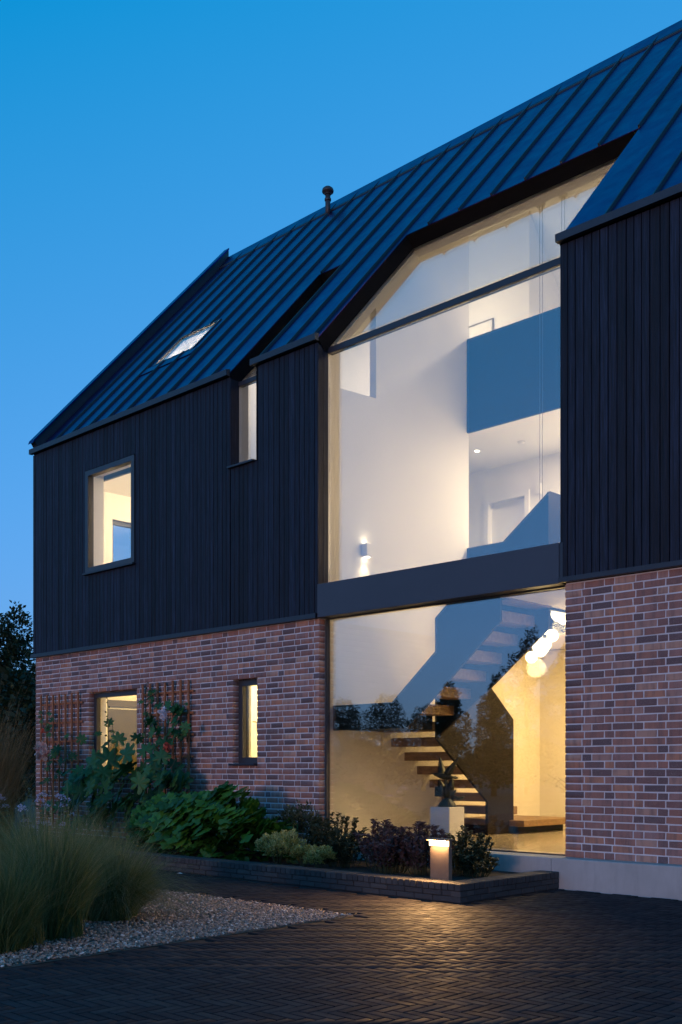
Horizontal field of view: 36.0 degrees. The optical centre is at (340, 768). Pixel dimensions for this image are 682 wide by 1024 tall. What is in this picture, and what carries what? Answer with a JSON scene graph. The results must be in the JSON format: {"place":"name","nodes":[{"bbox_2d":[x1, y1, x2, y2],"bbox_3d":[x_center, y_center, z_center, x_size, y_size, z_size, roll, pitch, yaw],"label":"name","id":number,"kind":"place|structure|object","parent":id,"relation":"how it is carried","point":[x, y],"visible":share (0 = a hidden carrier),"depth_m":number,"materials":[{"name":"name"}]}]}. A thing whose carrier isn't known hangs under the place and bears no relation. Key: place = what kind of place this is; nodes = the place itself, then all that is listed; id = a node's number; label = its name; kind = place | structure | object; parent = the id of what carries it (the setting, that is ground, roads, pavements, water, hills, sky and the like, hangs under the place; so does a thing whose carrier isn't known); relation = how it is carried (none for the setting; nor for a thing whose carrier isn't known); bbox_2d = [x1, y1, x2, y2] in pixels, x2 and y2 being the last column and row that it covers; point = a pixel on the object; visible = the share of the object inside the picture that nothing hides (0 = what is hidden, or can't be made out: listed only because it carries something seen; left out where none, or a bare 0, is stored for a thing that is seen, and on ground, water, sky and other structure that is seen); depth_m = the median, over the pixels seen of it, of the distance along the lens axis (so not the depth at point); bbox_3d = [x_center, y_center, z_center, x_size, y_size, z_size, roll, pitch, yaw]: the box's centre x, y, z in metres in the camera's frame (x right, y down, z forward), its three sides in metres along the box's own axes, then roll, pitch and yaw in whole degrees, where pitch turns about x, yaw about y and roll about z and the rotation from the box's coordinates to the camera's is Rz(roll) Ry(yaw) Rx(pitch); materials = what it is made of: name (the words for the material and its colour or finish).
{"place":"outdoors","nodes":[
{"label":"outdoors","id":0,"kind":"place"},
{"bbox_2d":[10,782,35,837],"bbox_3d":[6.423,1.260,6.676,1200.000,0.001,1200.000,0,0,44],"label":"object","id":1,"kind":"structure","parent":0,"point":[29,801],"depth_m":30.64,"materials":[{"name":"green plant"}]},
{"bbox_2d":[0,600,35,789],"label":"tree","id":2,"kind":"object","parent":1,"relation":"on","point":[14,650],"visible":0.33,"depth_m":44.86,"materials":[{"name":"green plant"}]},
{"bbox_2d":[0,666,35,806],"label":"hedge","id":3,"kind":"object","parent":1,"relation":"on","point":[7,674],"visible":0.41,"depth_m":22.58,"materials":[{"name":"green plant"}]},
{"bbox_2d":[21,659,35,793],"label":"tree","id":4,"kind":"object","parent":1,"relation":"on","point":[35,685],"depth_m":50.47,"materials":[{"name":"green plant"}]},
{"bbox_2d":[28,20,681,900],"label":"house","id":5,"kind":"structure","parent":1,"relation":"on","point":[256,446],"depth_m":14.09,"materials":[{"name":"brick"}]},
{"bbox_2d":[40,692,82,823],"bbox_3d":[-4.604,-0.156,17.226,1.260,2.144,0.042,0,0,44],"label":"trellis","id":6,"kind":"object","parent":5,"relation":"attached to","point":[65,703],"visible":0.56,"depth_m":17.23,"materials":[{"name":"brown wood"}]},
{"bbox_2d":[34,710,86,833],"bbox_3d":[-4.682,0.057,16.850,1.438,2.050,0.595,0,0,44],"label":"climbing rose","id":7,"kind":"object","parent":6,"relation":"attached to","point":[52,752],"visible":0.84,"depth_m":17.00,"materials":[{"name":"green plant"}]},
{"bbox_2d":[82,455,135,575],"bbox_3d":[-3.578,-3.899,16.280,1.370,1.655,0.145,0,0,44],"label":"window","id":8,"kind":"structure","parent":5,"relation":"in","point":[90,568],"depth_m":16.43,"materials":[{"name":"paint"}]},
{"bbox_2d":[94,690,136,779],"bbox_3d":[-3.521,-0.509,16.311,1.330,1.375,0.240,0,0,44],"label":"window","id":9,"kind":"structure","parent":5,"relation":"in","point":[97,696],"depth_m":16.75,"materials":[{"name":"paint"}]},
{"bbox_2d":[112,520,130,561],"bbox_3d":[-3.710,-3.755,19.316,0.070,1.410,1.330,0,0,44],"label":"gable window","id":10,"kind":"structure","parent":5,"relation":"in","point":[116,523],"depth_m":18.95,"materials":[{"name":"paint"}]},
{"bbox_2d":[106,700,136,772],"bbox_3d":[-3.631,-0.160,19.178,0.065,2.120,1.720,0,0,44],"label":"wardrobe door","id":11,"kind":"structure","parent":5,"relation":"in","point":[125,721],"depth_m":18.86,"materials":[{"name":"white paint"}]},
{"bbox_2d":[142,679,193,792],"bbox_3d":[-2.528,-0.128,15.229,1.220,2.278,0.042,0,0,44],"label":"trellis","id":12,"kind":"object","parent":5,"relation":"attached to","point":[180,756],"visible":0.45,"depth_m":15.10,"materials":[{"name":"brown wood"}]},
{"bbox_2d":[226,375,255,468],"bbox_3d":[-0.700,-5.614,14.757,0.530,3.084,1.920,0,0,44],"label":"slot window","id":13,"kind":"structure","parent":5,"relation":"in","point":[251,380],"depth_m":14.19,"materials":[{"name":"metal"}]},
{"bbox_2d":[228,679,257,765],"bbox_3d":[-1.238,-0.620,14.161,0.520,1.165,0.307,0,0,44],"label":"window","id":14,"kind":"structure","parent":5,"relation":"in","point":[244,759],"depth_m":14.30,"materials":[{"name":"paint"}]},
{"bbox_2d":[361,543,372,557],"bbox_3d":[0.339,-2.845,13.694,0.098,0.179,0.110,0,0,44],"label":"wall light","id":15,"kind":"object","parent":5,"relation":"attached to","point":[366,550],"visible":1,"depth_m":13.66,"materials":[{"name":"white metal"}]},
{"bbox_2d":[328,257,559,354],"bbox_3d":[1.116,-5.263,12.038,3.483,0.075,0.080,0,0,44],"label":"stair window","id":16,"kind":"structure","parent":5,"relation":"in","point":[550,266],"depth_m":11.89,"materials":[{"name":"metal"}]},
{"bbox_2d":[325,586,564,855],"bbox_3d":[1.098,-0.491,11.990,3.530,2.780,0.065,0,0,44],"label":"hall window","id":17,"kind":"structure","parent":5,"relation":"in","point":[327,621],"depth_m":13.18,"materials":[{"name":"paint"}]},
{"bbox_2d":[430,807,463,840],"bbox_3d":[1.282,0.682,12.655,0.290,0.434,0.290,0,0,44],"label":"pedestal","id":18,"kind":"object","parent":5,"relation":"on","point":[450,820],"visible":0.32,"depth_m":12.54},
{"bbox_2d":[431,757,463,806],"bbox_3d":[1.283,0.158,12.655,0.351,0.610,0.230,0,0,33],"label":"bird sculpture","id":19,"kind":"object","parent":18,"relation":"on","point":[446,790],"visible":1,"depth_m":12.63,"materials":[{"name":"black metal"}]},
{"bbox_2d":[469,318,493,337],"bbox_3d":[2.305,-7.085,17.340,0.520,0.570,0.030,0,0,44],"label":"picture","id":20,"kind":"object","parent":5,"relation":"attached to","point":[480,328],"visible":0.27,"depth_m":17.32,"materials":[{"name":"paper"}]},
{"bbox_2d":[484,489,529,544],"bbox_3d":[2.719,-3.310,17.035,0.880,2.260,0.145,0,0,44],"label":"interior door","id":21,"kind":"structure","parent":5,"relation":"in","point":[504,520],"depth_m":17.11,"materials":[{"name":"white wood"}]},
{"bbox_2d":[525,202,558,662],"bbox_3d":[2.535,-4.232,13.213,0.253,5.795,0.436,0,0,-32],"label":"pendant light","id":22,"kind":"object","parent":5,"relation":"hanging from","point":[541,646],"visible":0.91,"depth_m":13.19,"materials":[{"name":"glass"}]},
{"bbox_2d":[551,192,567,624],"bbox_3d":[2.761,-4.452,12.974,0.350,5.355,0.200,0,0,44],"label":"pendant light","id":23,"kind":"object","parent":5,"relation":"hanging from","point":[558,617],"visible":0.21,"depth_m":12.97,"materials":[{"name":"glass"}]},
{"bbox_2d":[0,680,62,843],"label":"plume grass","id":24,"kind":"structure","parent":0,"point":[8,772],"depth_m":14.28,"materials":[{"name":"green plant"}]},
{"bbox_2d":[0,888,352,968],"bbox_3d":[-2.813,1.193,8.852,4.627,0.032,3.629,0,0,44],"label":"gravel","id":25,"kind":"structure","parent":0,"point":[298,917],"depth_m":7.97,"materials":[{"name":"grey gravel"}]},
{"bbox_2d":[0,765,51,824],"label":"plume grass","id":26,"kind":"object","parent":25,"relation":"on","point":[8,794],"depth_m":12.75,"materials":[{"name":"green plant"}]},
{"bbox_2d":[0,814,94,953],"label":"feather grass","id":27,"kind":"object","parent":25,"relation":"on","point":[21,923],"depth_m":6.86,"materials":[{"name":"green plant"}]},
{"bbox_2d":[0,766,178,940],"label":"feather grass","id":28,"kind":"object","parent":25,"relation":"on","point":[80,885],"depth_m":7.34,"materials":[{"name":"green plant"}]},
{"bbox_2d":[0,773,211,887],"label":"feather grass","id":29,"kind":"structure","parent":25,"relation":"on","point":[9,835],"depth_m":8.41,"materials":[{"name":"green plant"}]},
{"bbox_2d":[39,795,199,882],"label":"feather grass","id":30,"kind":"object","parent":25,"relation":"on","point":[103,835],"depth_m":9.59,"materials":[{"name":"green plant"}]},
{"bbox_2d":[67,801,353,932],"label":"feather grass","id":31,"kind":"object","parent":25,"relation":"on","point":[133,896],"depth_m":8.16,"materials":[{"name":"green plant"}]},
{"bbox_2d":[73,836,519,880],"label":"soil","id":32,"kind":"structure","parent":0,"point":[362,867],"depth_m":11.49,"materials":[{"name":"brown soil"}]},
{"bbox_2d":[38,697,133,840],"bbox_3d":[-3.840,0.006,15.849,2.087,2.155,0.824,0,0,44],"label":"hollyhock","id":33,"kind":"object","parent":32,"relation":"on","point":[88,778],"visible":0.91,"depth_m":15.52,"materials":[{"name":"green plant"}]},
{"bbox_2d":[107,682,193,833],"bbox_3d":[-2.678,-0.085,14.746,1.595,2.335,0.849,0,0,44],"label":"hollyhock","id":34,"kind":"object","parent":32,"relation":"on","point":[178,780],"visible":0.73,"depth_m":14.71,"materials":[{"name":"green plant"}]},
{"bbox_2d":[139,688,188,793],"bbox_3d":[-2.499,-0.051,14.953,0.454,2.263,1.440,0,0,-25],"label":"climbing rose","id":35,"kind":"object","parent":32,"relation":"on","point":[166,745],"visible":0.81,"depth_m":14.83,"materials":[{"name":"green plant"}]},
{"bbox_2d":[122,781,307,863],"bbox_3d":[-1.654,0.655,13.168,3.520,1.008,1.559,0,0,44],"label":"broad leaf shrub","id":36,"kind":"object","parent":32,"relation":"on","point":[194,818],"visible":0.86,"depth_m":12.63,"materials":[{"name":"green plant"}]},
{"bbox_2d":[254,828,306,864],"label":"golden shrub","id":37,"kind":"object","parent":32,"relation":"on","point":[276,841],"visible":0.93,"depth_m":11.60,"materials":[{"name":"green plant"}]},
{"bbox_2d":[272,799,324,843],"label":"feathery shrub","id":38,"kind":"object","parent":32,"relation":"on","point":[298,815],"visible":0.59,"depth_m":12.63,"materials":[{"name":"green plant"}]},
{"bbox_2d":[290,844,313,866],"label":"golden shrub","id":39,"kind":"object","parent":32,"relation":"on","point":[298,851],"visible":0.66,"depth_m":11.39,"materials":[{"name":"green plant"}]},
{"bbox_2d":[302,844,336,867],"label":"golden shrub","id":40,"kind":"object","parent":32,"relation":"on","point":[315,854],"visible":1,"depth_m":11.12,"materials":[{"name":"green plant"}]},
{"bbox_2d":[302,812,368,863],"bbox_3d":[-0.049,0.790,11.914,0.741,0.606,0.685,0,0,-17],"label":"purple shrub","id":41,"kind":"object","parent":32,"relation":"on","point":[318,837],"visible":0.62,"depth_m":11.84,"materials":[{"name":"grey plant"}]},
{"bbox_2d":[319,830,367,868],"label":"purple shrub","id":42,"kind":"object","parent":32,"relation":"on","point":[345,845],"visible":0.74,"depth_m":11.40,"materials":[{"name":"grey plant"}]},
{"bbox_2d":[352,818,412,868],"bbox_3d":[0.452,0.816,11.370,0.671,0.553,0.721,0,0,-1],"label":"purple shrub","id":43,"kind":"object","parent":32,"relation":"on","point":[374,826],"visible":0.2,"depth_m":11.28,"materials":[{"name":"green plant"}]},
{"bbox_2d":[358,823,415,873],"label":"purple shrub","id":44,"kind":"object","parent":32,"relation":"on","point":[387,854],"visible":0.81,"depth_m":10.71,"materials":[{"name":"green plant"}]},
{"bbox_2d":[396,821,454,876],"bbox_3d":[0.834,0.810,10.592,0.608,0.564,0.622,0,0,44],"label":"purple shrub","id":45,"kind":"object","parent":32,"relation":"on","point":[418,857],"visible":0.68,"depth_m":10.53,"materials":[{"name":"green plant"}]},
{"bbox_2d":[426,838,452,880],"bbox_3d":[0.916,0.866,9.760,0.231,0.428,0.110,0,0,44],"label":"bollard light","id":46,"kind":"object","parent":32,"relation":"on","point":[440,858],"visible":0.89,"depth_m":9.74,"materials":[{"name":"grey metal"}]},
{"bbox_2d":[444,825,493,874],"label":"dark shrub","id":47,"kind":"object","parent":32,"relation":"on","point":[461,843],"visible":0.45,"depth_m":10.65,"materials":[{"name":"green plant"}]},
{"bbox_2d":[452,842,498,877],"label":"dark shrub","id":48,"kind":"object","parent":32,"relation":"on","point":[467,863],"visible":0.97,"depth_m":10.34,"materials":[{"name":"green plant"}]},
{"bbox_2d":[0,870,681,1023],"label":"driveway","id":49,"kind":"structure","parent":0,"point":[559,956],"depth_m":6.26,"materials":[{"name":"brick"}]},
{"bbox_2d":[0,794,10,836],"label":"phlox","id":50,"kind":"object","parent":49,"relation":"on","point":[4,825],"visible":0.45,"depth_m":12.90,"materials":[{"name":"purple plant"}]},
{"bbox_2d":[15,792,73,851],"bbox_3d":[-3.406,0.735,12.127,0.680,0.933,0.557,0,0,19],"label":"phlox","id":51,"kind":"object","parent":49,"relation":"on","point":[42,812],"visible":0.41,"depth_m":12.01,"materials":[{"name":"purple plant"}]},
{"bbox_2d":[9,840,558,903],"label":"planter wall","id":52,"kind":"structure","parent":49,"relation":"on","point":[465,891],"depth_m":10.26,"materials":[{"name":"brick"}]},
{"bbox_2d":[0,0,681,722],"label":"sky","id":53,"kind":"structure","parent":0,"point":[142,142],"materials":[{"name":"blue"}]},
{"bbox_2d":[333,491,565,834],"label":"staircase","id":54,"kind":"structure","parent":0,"point":[483,647],"depth_m":12.96,"materials":[{"name":"brown wood"}]}
]}

